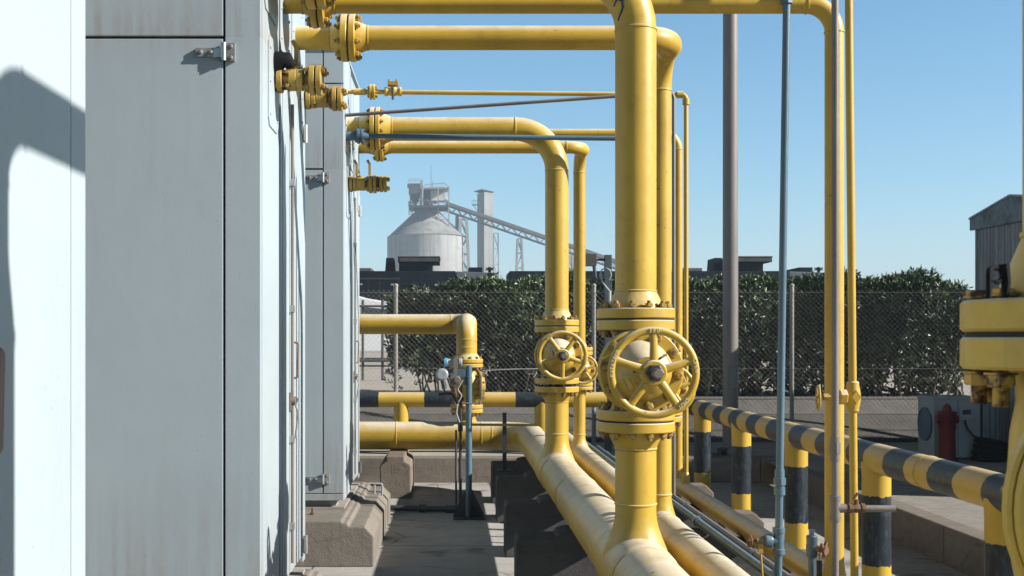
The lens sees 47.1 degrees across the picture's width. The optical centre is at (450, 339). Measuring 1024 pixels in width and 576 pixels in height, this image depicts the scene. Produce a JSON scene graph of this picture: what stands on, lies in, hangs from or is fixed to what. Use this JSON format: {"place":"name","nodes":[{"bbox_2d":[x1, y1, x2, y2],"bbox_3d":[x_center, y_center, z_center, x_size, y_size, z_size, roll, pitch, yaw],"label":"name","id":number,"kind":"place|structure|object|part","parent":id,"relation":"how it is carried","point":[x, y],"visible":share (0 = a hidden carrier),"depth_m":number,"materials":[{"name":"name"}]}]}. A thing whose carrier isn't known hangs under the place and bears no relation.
{"place":"outdoors","nodes":[
{"label":"outdoors","id":0,"kind":"place"},
{"bbox_2d":[472,189,493,272],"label":"tower","id":1,"kind":"structure","parent":0,"point":[484,204],"depth_m":318.23,"materials":[{"name":"white paint"}]},
{"bbox_2d":[293,483,967,575],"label":"concrete floor","id":2,"kind":"structure","parent":0,"point":[417,543],"depth_m":8.58,"materials":[{"name":"grey concrete"}]},
{"bbox_2d":[0,0,84,575],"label":"equipment cabinet","id":3,"kind":"object","parent":2,"relation":"on","point":[42,287],"visible":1,"depth_m":2.13,"materials":[{"name":"grey metal"}]},
{"bbox_3d":[-0.775,-0.440,2.051,0.070,3.040,0.470,0,0,0],"label":"wide door","id":4,"kind":"part","parent":3,"relation":"part of","materials":[{"name":"white paint"}]},
{"bbox_2d":[302,569,322,575],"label":"concrete plinth","id":5,"kind":"structure","parent":2,"relation":"on","point":[309,572],"depth_m":5.97,"materials":[{"name":"grey paint"}]},
{"bbox_2d":[85,0,307,575],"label":"equipment cabinet","id":6,"kind":"object","parent":5,"relation":"on","point":[196,133],"visible":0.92,"depth_m":4.59,"materials":[{"name":"grey metal"}]},
{"bbox_3d":[-1.895,-0.052,4.600,2.010,2.245,0.027,0,0,0],"label":"front door","id":7,"kind":"part","parent":6,"relation":"part of","materials":[{"name":"white paint"}]},
{"bbox_2d":[273,51,295,73],"bbox_3d":[-0.710,-1.153,4.895,0.128,0.094,0.081,0,0,0],"label":"rubber boot","id":8,"kind":"object","parent":6,"relation":"attached to","point":[282,60],"visible":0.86,"depth_m":4.87,"materials":[{"name":"black rubber"}]},
{"bbox_3d":[-0.775,-0.440,5.294,0.069,3.040,0.204,0,0,0],"label":"narrow door","id":9,"kind":"part","parent":6,"relation":"part of","materials":[{"name":"white paint"}]},
{"bbox_3d":[-0.775,-0.440,5.651,0.070,3.040,0.470,0,0,0],"label":"wide door","id":10,"kind":"part","parent":6,"relation":"part of","materials":[{"name":"white paint"}]},
{"bbox_2d":[274,40,328,95],"bbox_3d":[-0.639,-1.142,4.930,0.246,0.233,0.128,0,0,0],"label":"ball valve","id":11,"kind":"object","parent":6,"relation":"attached to","point":[297,78],"visible":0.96,"depth_m":4.89,"materials":[{"name":"yellow paint"}]},
{"bbox_2d":[304,86,347,110],"bbox_3d":[-0.642,-1.214,5.920,0.239,0.124,0.124,0,0,0],"label":"ball valve","id":12,"kind":"object","parent":6,"relation":"attached to","point":[332,98],"visible":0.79,"depth_m":5.88,"materials":[{"name":"yellow paint"}]},
{"bbox_2d":[295,482,389,566],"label":"concrete plinth","id":13,"kind":"structure","parent":2,"relation":"on","point":[351,533],"depth_m":7.62,"materials":[{"name":"grey paint"}]},
{"bbox_2d":[305,50,361,508],"bbox_3d":[-1.810,-0.380,8.835,2.220,3.520,1.437,0,0,0],"label":"equipment cabinet","id":14,"kind":"object","parent":13,"relation":"on","point":[333,214],"visible":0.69,"depth_m":8.14,"materials":[{"name":"grey metal"}]},
{"bbox_3d":[-1.895,-0.052,8.155,2.010,2.245,0.027,0,0,0],"label":"front door","id":15,"kind":"part","parent":14,"relation":"part of","materials":[{"name":"white paint"}]},
{"bbox_3d":[-0.775,-0.440,8.849,0.069,3.040,0.204,0,0,0],"label":"narrow door","id":16,"kind":"part","parent":14,"relation":"part of","materials":[{"name":"white paint"}]},
{"bbox_3d":[-0.775,-0.440,9.206,0.070,3.040,0.470,0,0,0],"label":"wide door","id":17,"kind":"part","parent":14,"relation":"part of","materials":[{"name":"white paint"}]},
{"bbox_2d":[348,159,389,192],"bbox_3d":[-0.599,-1.170,8.430,0.328,0.243,0.133,0,0,0],"label":"ball valve","id":18,"kind":"object","parent":14,"relation":"attached to","point":[370,183],"visible":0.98,"depth_m":8.39,"materials":[{"name":"yellow paint"}]},
{"bbox_2d":[380,450,413,497],"bbox_3d":[-0.515,1.284,11.400,0.290,0.392,1.000,0,0,0],"label":"pipe support","id":19,"kind":"object","parent":2,"relation":"on","point":[396,473],"visible":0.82,"depth_m":10.90,"materials":[{"name":"grey concrete"}]},
{"bbox_2d":[390,504,454,512],"bbox_3d":[-0.420,1.450,10.072,0.972,0.070,0.072,0,0,9],"label":"drain grate","id":20,"kind":"object","parent":2,"relation":"on","point":[426,508],"visible":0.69,"depth_m":10.02,"materials":[{"name":"metal"}]},
{"bbox_2d":[446,365,485,519],"bbox_3d":[0.098,0.849,9.720,0.375,1.262,0.260,0,0,0],"label":"instrument post","id":21,"kind":"object","parent":2,"relation":"on","point":[468,507],"visible":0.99,"depth_m":9.70,"materials":[{"name":"metal"}]},
{"bbox_2d":[438,392,458,403],"bbox_3d":[-0.017,0.484,9.660,0.170,0.104,0.023,0,0,0],"label":"conduit","id":22,"kind":"object","parent":21,"relation":"attached to","point":[452,394],"visible":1,"depth_m":9.65,"materials":[{"name":"black rubber"}]},
{"bbox_2d":[436,368,461,389],"bbox_3d":[-0.015,0.325,9.637,0.215,0.176,0.118,0,0,0],"label":"pressure transmitter","id":23,"kind":"object","parent":21,"relation":"attached to","point":[442,375],"visible":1,"depth_m":9.59,"materials":[{"name":"grey paint"}]},
{"bbox_2d":[444,358,461,373],"bbox_3d":[0.020,0.219,9.666,0.150,0.129,0.085,0,0,0],"label":"pressure transmitter","id":24,"kind":"object","parent":21,"relation":"on","point":[455,363],"visible":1,"depth_m":9.63,"materials":[{"name":"grey paint"}]},
{"bbox_2d":[450,376,463,407],"bbox_3d":[0.051,0.435,9.686,0.115,0.272,0.152,0,0,0],"label":"valve manifold","id":25,"kind":"object","parent":21,"relation":"attached to","point":[455,380],"visible":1,"depth_m":9.70,"materials":[{"name":"grey paint"}]},
{"bbox_2d":[455,408,462,509],"bbox_3d":[0.069,0.985,9.789,0.065,0.990,0.079,0,0,0],"label":"conduit","id":26,"kind":"object","parent":21,"relation":"attached to","point":[460,427],"visible":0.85,"depth_m":9.77,"materials":[{"name":"metal"}]},
{"bbox_2d":[456,379,462,422],"bbox_3d":[0.075,0.509,9.660,0.062,0.355,0.010,0,0,0],"label":"cable","id":27,"kind":"object","parent":21,"relation":"hanging from","point":[458,400],"visible":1,"depth_m":9.66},
{"bbox_2d":[462,369,481,403],"bbox_3d":[0.176,0.392,9.660,0.169,0.290,0.013,0,0,0],"label":"impulse tube","id":28,"kind":"object","parent":21,"relation":"attached to","point":[481,389],"visible":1,"depth_m":9.65,"materials":[{"name":"grey paint"}]},
{"bbox_2d":[498,412,510,471],"bbox_3d":[0.455,0.868,9.920,0.110,0.495,0.120,0,0,0],"label":"support stand","id":29,"kind":"object","parent":2,"relation":"on","point":[504,445],"visible":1,"depth_m":9.90,"materials":[{"name":"metal"}]},
{"bbox_2d":[463,423,537,425],"bbox_3d":[0.420,0.722,9.900,0.640,0.025,0.022,0,0,0],"label":"tie rod","id":30,"kind":"object","parent":29,"relation":"attached to","point":[485,424],"visible":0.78,"depth_m":9.89,"materials":[{"name":"yellow paint"}]},
{"bbox_2d":[491,457,532,502],"bbox_3d":[1.125,1.261,10.700,1.510,0.438,0.260,0,0,0],"label":"pipe support","id":31,"kind":"object","parent":2,"relation":"on","point":[520,466],"visible":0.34,"depth_m":10.57,"materials":[{"name":"concrete"}]},
{"bbox_2d":[353,456,775,484],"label":"bund kerb","id":32,"kind":"structure","parent":2,"relation":"on","point":[434,469],"depth_m":12.10,"materials":[{"name":"concrete"}]},
{"bbox_2d":[495,470,671,522],"bbox_3d":[1.125,1.261,9.570,1.510,0.438,0.260,0,0,0],"label":"pipe support","id":33,"kind":"object","parent":2,"relation":"on","point":[526,485],"visible":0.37,"depth_m":9.44,"materials":[{"name":"concrete"}]},
{"bbox_2d":[586,441,614,467],"bbox_3d":[1.300,1.010,10.535,0.072,0.072,2.670,0,0,0],"label":"water pipe","id":34,"kind":"object","parent":2,"relation":"on","point":[609,461],"visible":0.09,"depth_m":9.96,"materials":[{"name":"grey metal"}]},
{"bbox_2d":[504,494,725,556],"bbox_3d":[1.125,1.261,8.080,1.510,0.438,0.260,0,0,0],"label":"pipe support","id":35,"kind":"object","parent":2,"relation":"on","point":[541,513],"visible":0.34,"depth_m":7.95,"materials":[{"name":"concrete"}]},
{"bbox_2d":[569,386,749,575],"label":"gas pipe","id":36,"kind":"object","parent":35,"relation":"on","point":[691,551],"visible":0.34,"depth_m":5.96,"materials":[{"name":"yellow metal"}]},
{"bbox_2d":[566,352,597,385],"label":"gate valve","id":37,"kind":"object","parent":36,"relation":"on","point":[585,376],"visible":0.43,"depth_m":9.60,"materials":[{"name":"yellow paint"}]},
{"bbox_2d":[358,140,592,356],"bbox_3d":[0.253,-0.748,9.451,1.983,1.809,0.519,0,0,-13],"label":"overhead pipe","id":38,"kind":"object","parent":37,"relation":"on","point":[579,151],"visible":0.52,"depth_m":9.40,"materials":[{"name":"yellow metal"}]},
{"bbox_2d":[483,368,537,370],"bbox_3d":[0.745,0.265,10.060,0.945,0.024,0.267,0,0,32],"label":"impulse tube","id":39,"kind":"object","parent":37,"relation":"attached to","point":[509,369],"visible":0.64,"depth_m":10.20,"materials":[{"name":"silver metal"}]},
{"bbox_2d":[669,369,695,415],"bbox_3d":[1.075,0.245,5.888,0.242,0.285,0.487,0,0,0],"label":"gate valve","id":40,"kind":"object","parent":36,"relation":"on","point":[681,393],"visible":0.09,"depth_m":5.72,"materials":[{"name":"yellow paint"}]},
{"bbox_2d":[295,14,681,357],"bbox_3d":[0.261,-0.697,5.643,1.990,1.706,0.538,0,0,-15],"label":"overhead pipe","id":41,"kind":"object","parent":40,"relation":"on","point":[348,37],"visible":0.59,"depth_m":5.56,"materials":[{"name":"yellow metal"}]},
{"bbox_2d":[514,525,774,575],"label":"pipe support","id":42,"kind":"object","parent":2,"relation":"on","point":[558,551],"visible":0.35,"depth_m":6.59,"materials":[{"name":"concrete"}]},
{"bbox_2d":[671,492,791,575],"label":"air pipe","id":43,"kind":"object","parent":42,"relation":"on","point":[754,553],"visible":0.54,"depth_m":6.40,"materials":[{"name":"grey metal"}]},
{"bbox_2d":[345,92,675,494],"bbox_3d":[0.400,-0.318,8.125,2.290,2.775,0.025,0,0,4],"label":"air line","id":44,"kind":"object","parent":43,"relation":"on","point":[673,190],"visible":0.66,"depth_m":8.05,"materials":[{"name":"grey paint"}]},
{"bbox_2d":[829,0,895,575],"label":"air line","id":45,"kind":"object","parent":43,"relation":"on","point":[837,508],"visible":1,"depth_m":4.66,"materials":[{"name":"grey paint"}]},
{"bbox_2d":[846,492,865,512],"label":"ball valve","id":46,"kind":"object","parent":45,"relation":"attached to","point":[856,507],"visible":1,"depth_m":4.66,"materials":[{"name":"metal"}]},
{"bbox_2d":[671,465,845,575],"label":"gas pipe","id":47,"kind":"object","parent":42,"relation":"on","point":[794,560],"visible":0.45,"depth_m":6.67,"materials":[{"name":"yellow metal"}]},
{"bbox_2d":[348,84,689,483],"bbox_3d":[0.491,-0.373,8.450,2.467,2.927,0.112,0,0,0],"label":"gas line","id":48,"kind":"object","parent":47,"relation":"on","point":[372,91],"visible":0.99,"depth_m":8.44,"materials":[{"name":"yellow paint"}]},
{"bbox_2d":[384,79,401,99],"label":"globe valve","id":49,"kind":"object","parent":48,"relation":"attached to","point":[392,90],"visible":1,"depth_m":8.42,"materials":[{"name":"yellow paint"}]},
{"bbox_2d":[363,129,682,464],"bbox_3d":[0.498,-0.295,8.780,2.480,2.670,0.180,0,0,0],"label":"overhead pipe","id":50,"kind":"object","parent":47,"relation":"on","point":[596,132],"visible":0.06,"depth_m":8.75,"materials":[{"name":"yellow metal"}]},
{"bbox_2d":[283,0,844,552],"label":"overhead pipe","id":51,"kind":"object","parent":47,"relation":"on","point":[317,18],"visible":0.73,"depth_m":5.17,"materials":[{"name":"yellow metal"}]},
{"bbox_2d":[845,0,858,575],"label":"gas line","id":52,"kind":"object","parent":47,"relation":"on","point":[851,277],"visible":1,"depth_m":4.99,"materials":[{"name":"yellow paint"}]},
{"bbox_2d":[815,381,860,411],"bbox_3d":[1.646,0.245,4.977,0.202,0.132,0.113,0,0,0],"label":"globe valve","id":53,"kind":"object","parent":52,"relation":"attached to","point":[850,396],"visible":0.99,"depth_m":4.97,"materials":[{"name":"yellow paint"}]},
{"bbox_2d":[676,483,713,503],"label":"concrete block","id":54,"kind":"structure","parent":2,"relation":"on","point":[704,488],"depth_m":9.00,"materials":[{"name":"grey concrete"}]},
{"bbox_2d":[718,510,763,535],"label":"concrete block","id":55,"kind":"structure","parent":2,"relation":"on","point":[752,516],"depth_m":7.55,"materials":[{"name":"grey concrete"}]},
{"bbox_2d":[782,549,823,575],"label":"concrete block","id":56,"kind":"structure","parent":2,"relation":"on","point":[789,571],"depth_m":6.10,"materials":[{"name":"grey concrete"}]},
{"bbox_2d":[682,399,1013,575],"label":"guard rail","id":57,"kind":"object","parent":2,"relation":"on","point":[880,465],"visible":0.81,"depth_m":6.63,"materials":[{"name":"yellow metal"}]},
{"bbox_2d":[808,468,983,575],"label":"bund kerb","id":58,"kind":"structure","parent":2,"relation":"on","point":[957,546],"depth_m":7.96,"materials":[{"name":"concrete"}]},
{"bbox_3d":[1.125,1.261,5.230,1.510,0.438,0.260,0,0,0],"label":"pipe support","id":59,"kind":"object","parent":2,"relation":"on","visible":0},
{"bbox_2d":[359,375,688,575],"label":"gas pipe","id":60,"kind":"object","parent":59,"relation":"on","point":[620,535],"visible":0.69,"depth_m":5.77,"materials":[{"name":"yellow metal"}]},
{"bbox_2d":[450,364,485,408],"bbox_3d":[0.170,0.458,11.500,0.344,0.437,0.318,0,0,0],"label":"valve","id":61,"kind":"object","parent":60,"relation":"on","point":[476,390],"visible":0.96,"depth_m":11.40,"materials":[{"name":"yellow paint"}]},
{"bbox_2d":[359,313,482,369],"bbox_3d":[-1.942,0.023,11.653,4.516,0.560,0.624,0,0,0],"label":"overhead pipe","id":62,"kind":"object","parent":61,"relation":"on","point":[463,327],"visible":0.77,"depth_m":11.76,"materials":[{"name":"yellow metal"}]},
{"bbox_2d":[534,326,587,383],"bbox_3d":[0.760,0.114,8.211,0.346,0.407,0.696,0,0,0],"label":"gate valve","id":63,"kind":"object","parent":60,"relation":"on","point":[558,355],"visible":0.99,"depth_m":8.13,"materials":[{"name":"yellow paint"}]},
{"bbox_2d":[347,107,578,336],"bbox_3d":[0.088,-0.839,8.400,1.661,1.641,0.318,0,0,0],"label":"overhead pipe","id":64,"kind":"object","parent":63,"relation":"on","point":[552,153],"visible":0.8,"depth_m":8.32,"materials":[{"name":"yellow metal"}]},
{"bbox_2d":[597,320,699,421],"bbox_3d":[0.760,0.126,4.631,0.346,0.407,0.696,0,0,0],"label":"gate valve","id":65,"kind":"object","parent":60,"relation":"on","point":[641,365],"visible":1,"depth_m":4.54,"materials":[{"name":"yellow paint"}]},
{"bbox_2d":[301,0,674,337],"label":"overhead pipe","id":66,"kind":"object","parent":65,"relation":"on","point":[635,296],"visible":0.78,"depth_m":4.75,"materials":[{"name":"yellow metal"}]},
{"bbox_2d":[595,445,773,575],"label":"water pipe","id":67,"kind":"object","parent":59,"relation":"on","point":[733,547],"visible":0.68,"depth_m":6.28,"materials":[{"name":"grey metal"}]},
{"bbox_2d":[346,128,614,143],"bbox_3d":[0.362,-0.208,8.250,2.209,2.556,0.112,0,0,0],"label":"water line","id":68,"kind":"object","parent":67,"relation":"on","point":[360,135],"visible":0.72,"depth_m":8.23,"materials":[{"name":"blue paint"}]},
{"bbox_2d":[763,0,792,575],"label":"water line","id":69,"kind":"object","parent":67,"relation":"on","point":[776,540],"visible":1,"depth_m":5.14,"materials":[{"name":"blue paint"}]},
{"bbox_2d":[746,534,764,575],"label":"drain cock","id":70,"kind":"object","parent":69,"relation":"attached to","point":[760,541],"visible":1,"depth_m":5.13,"materials":[{"name":"metal"}]},
{"bbox_2d":[806,529,828,575],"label":"water standpipe","id":71,"kind":"object","parent":67,"relation":"attached to","point":[813,548],"visible":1,"depth_m":4.48,"materials":[{"name":"metal"}]},
{"bbox_2d":[305,0,1021,486],"label":"sky","id":72,"kind":"structure","parent":0,"point":[938,83],"materials":[{"name":"blue"}]},
{"bbox_2d":[359,345,1006,470],"bbox_3d":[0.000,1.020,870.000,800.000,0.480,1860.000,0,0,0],"label":"ground","id":73,"kind":"structure","parent":0,"point":[371,382],"depth_m":14.31,"materials":[{"name":"grey concrete"}]},
{"bbox_2d":[359,300,401,379],"bbox_3d":[-2.700,0.015,22.022,6.600,1.510,0.105,0,0,0],"label":"pipe railing","id":74,"kind":"object","parent":73,"relation":"on","point":[381,360],"visible":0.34,"depth_m":22.02,"materials":[{"name":"grey metal"}]},
{"bbox_2d":[359,296,419,364],"bbox_3d":[-3.854,-0.240,33.936,7.792,2.020,1.952,0,0,0],"label":"parked van","id":75,"kind":"object","parent":73,"relation":"on","point":[372,342],"visible":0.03,"depth_m":33.00,"materials":[{"name":"white paint"}]},
{"bbox_3d":[-1.790,-0.630,33.950,1.420,0.560,1.924,0,0,0],"label":"side window","id":76,"kind":"part","parent":75,"relation":"part of","materials":[{"name":"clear glass"}]},
{"bbox_2d":[387,201,464,271],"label":"silo","id":77,"kind":"object","parent":73,"relation":"on","point":[421,230],"visible":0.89,"depth_m":302.38,"materials":[{"name":"white paint"}]},
{"bbox_2d":[407,179,422,204],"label":"dust collector","id":78,"kind":"object","parent":77,"relation":"on","point":[415,191],"visible":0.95,"depth_m":305.03,"materials":[{"name":"grey metal"}]},
{"bbox_2d":[423,183,448,226],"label":"head house","id":79,"kind":"structure","parent":77,"relation":"on","point":[430,193],"depth_m":307.78,"materials":[{"name":"grey metal"}]},
{"bbox_2d":[445,202,614,269],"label":"conveyor","id":80,"kind":"object","parent":77,"relation":"attached to","point":[458,208],"visible":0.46,"depth_m":307.80,"materials":[{"name":"grey metal"}]},
{"bbox_2d":[359,256,495,301],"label":"locomotive","id":81,"kind":"object","parent":73,"relation":"on","point":[418,269],"visible":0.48,"depth_m":45.00,"materials":[{"name":"blue paint"}]},
{"bbox_2d":[455,215,458,230],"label":"trestle","id":82,"kind":"object","parent":73,"relation":"on","point":[456,222],"visible":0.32,"depth_m":306.38,"materials":[{"name":"grey metal"}]},
{"bbox_2d":[458,218,469,271],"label":"trestle","id":83,"kind":"object","parent":73,"relation":"on","point":[466,232],"visible":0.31,"depth_m":306.23,"materials":[{"name":"metal"}]},
{"bbox_2d":[359,392,612,431],"bbox_3d":[-1.000,0.920,12.900,6.800,0.679,0.168,0,0,0],"label":"guard rail","id":84,"kind":"object","parent":73,"relation":"on","point":[400,402],"visible":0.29,"depth_m":12.83,"materials":[{"name":"yellow metal"}]},
{"bbox_2d":[493,233,498,277],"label":"trestle","id":85,"kind":"object","parent":73,"relation":"on","point":[496,253],"visible":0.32,"depth_m":306.51,"materials":[{"name":"metal"}]},
{"bbox_2d":[515,238,523,270],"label":"trestle","id":86,"kind":"object","parent":73,"relation":"on","point":[520,243],"visible":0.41,"depth_m":306.41,"materials":[{"name":"metal"}]},
{"bbox_2d":[569,255,572,269],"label":"trestle","id":87,"kind":"object","parent":73,"relation":"on","point":[571,263],"visible":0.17,"depth_m":306.48,"materials":[{"name":"metal"}]},
{"bbox_2d":[585,254,611,450],"bbox_3d":[1.613,0.153,13.185,0.391,2.214,0.150,0,0,0],"label":"floodlight post","id":88,"kind":"object","parent":73,"relation":"on","point":[591,259],"visible":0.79,"depth_m":13.17,"materials":[{"name":"galvanised steel"},{"name":"dark steel"}]},
{"bbox_2d":[359,397,917,437],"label":"bank","id":89,"kind":"structure","parent":73,"relation":"on","point":[870,415],"depth_m":15.04,"materials":[{"name":"grey concrete"}]},
{"bbox_2d":[506,256,823,348],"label":"building","id":90,"kind":"structure","parent":73,"relation":"on","point":[749,265],"depth_m":45.05,"materials":[{"name":"grey concrete"}]},
{"bbox_2d":[359,283,970,442],"bbox_3d":[1.000,0.300,14.351,18.000,1.960,0.117,0,0,0],"label":"chain link fence","id":91,"kind":"object","parent":73,"relation":"on","point":[593,439],"visible":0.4,"depth_m":14.30,"materials":[{"name":"silver metal"}]},
{"bbox_2d":[381,264,972,396],"bbox_3d":[3.255,-0.064,16.435,8.411,1.961,2.182,0,0,0],"label":"hedge","id":92,"kind":"object","parent":73,"relation":"on","point":[896,346],"visible":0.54,"depth_m":15.77,"materials":[{"name":"green plant"}]},
{"bbox_2d":[711,14,737,455],"bbox_3d":[3.028,-2.756,12.700,0.340,8.038,0.340,0,0,0],"label":"lamp pole","id":93,"kind":"object","parent":73,"relation":"on","point":[730,210],"visible":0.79,"depth_m":12.63,"materials":[{"name":"metal"}]},
{"bbox_2d":[935,404,959,461],"bbox_3d":[5.087,0.961,12.020,0.224,0.599,0.210,0,0,0],"label":"fire hydrant","id":94,"kind":"object","parent":73,"relation":"on","point":[947,419],"visible":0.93,"depth_m":11.95,"materials":[{"name":"red metal"}]},
{"bbox_2d":[917,395,979,457],"bbox_3d":[5.305,0.921,12.466,0.541,0.637,0.489,0,0,0],"label":"condenser unit","id":95,"kind":"object","parent":73,"relation":"on","point":[967,425],"visible":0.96,"depth_m":12.28,"materials":[{"name":"grey paint"}]},
{"bbox_2d":[980,404,982,436],"bbox_3d":[5.583,0.881,12.380,0.060,0.757,0.060,0,0,0],"label":"conduit","id":96,"kind":"object","parent":73,"relation":"on","point":[981,420],"visible":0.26,"depth_m":12.35,"materials":[{"name":"metal"}]},
{"bbox_2d":[970,436,1007,462],"bbox_3d":[5.593,1.143,12.150,0.402,0.274,0.404,0,0,0],"label":"coiled hose","id":97,"kind":"object","parent":73,"relation":"on","point":[992,450],"visible":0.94,"depth_m":12.01,"materials":[{"name":"black rubber"}]},
{"bbox_2d":[968,194,1021,444],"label":"tool shed","id":98,"kind":"structure","parent":73,"relation":"on","point":[996,226],"depth_m":12.74,"materials":[{"name":"grey metal"}]},
{"bbox_2d":[817,471,1005,531],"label":"gravel yard","id":99,"kind":"structure","parent":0,"point":[958,510],"depth_m":8.97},
{"bbox_3d":[0.803,0.716,1.295,0.360,0.732,1.790,0,0,0],"label":"gas pipe","id":100,"kind":"object","parent":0,"visible":0},
{"bbox_2d":[960,337,1023,575],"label":"gate valve","id":101,"kind":"object","parent":100,"relation":"on","point":[994,353],"visible":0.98,"depth_m":1.43,"materials":[{"name":"yellow paint"}]},
{"bbox_2d":[960,0,1023,406],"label":"overhead pipe","id":102,"kind":"object","parent":101,"relation":"on","point":[996,315],"visible":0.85,"depth_m":1.48,"materials":[{"name":"yellow metal"}]},
{"bbox_2d":[986,263,1010,298],"bbox_3d":[0.671,-0.072,1.442,0.038,0.044,0.014,0,0,-23],"label":"spring clamp","id":103,"kind":"object","parent":102,"relation":"attached to","point":[1004,279],"visible":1,"depth_m":1.44,"materials":[{"name":"black metal"}]}
]}

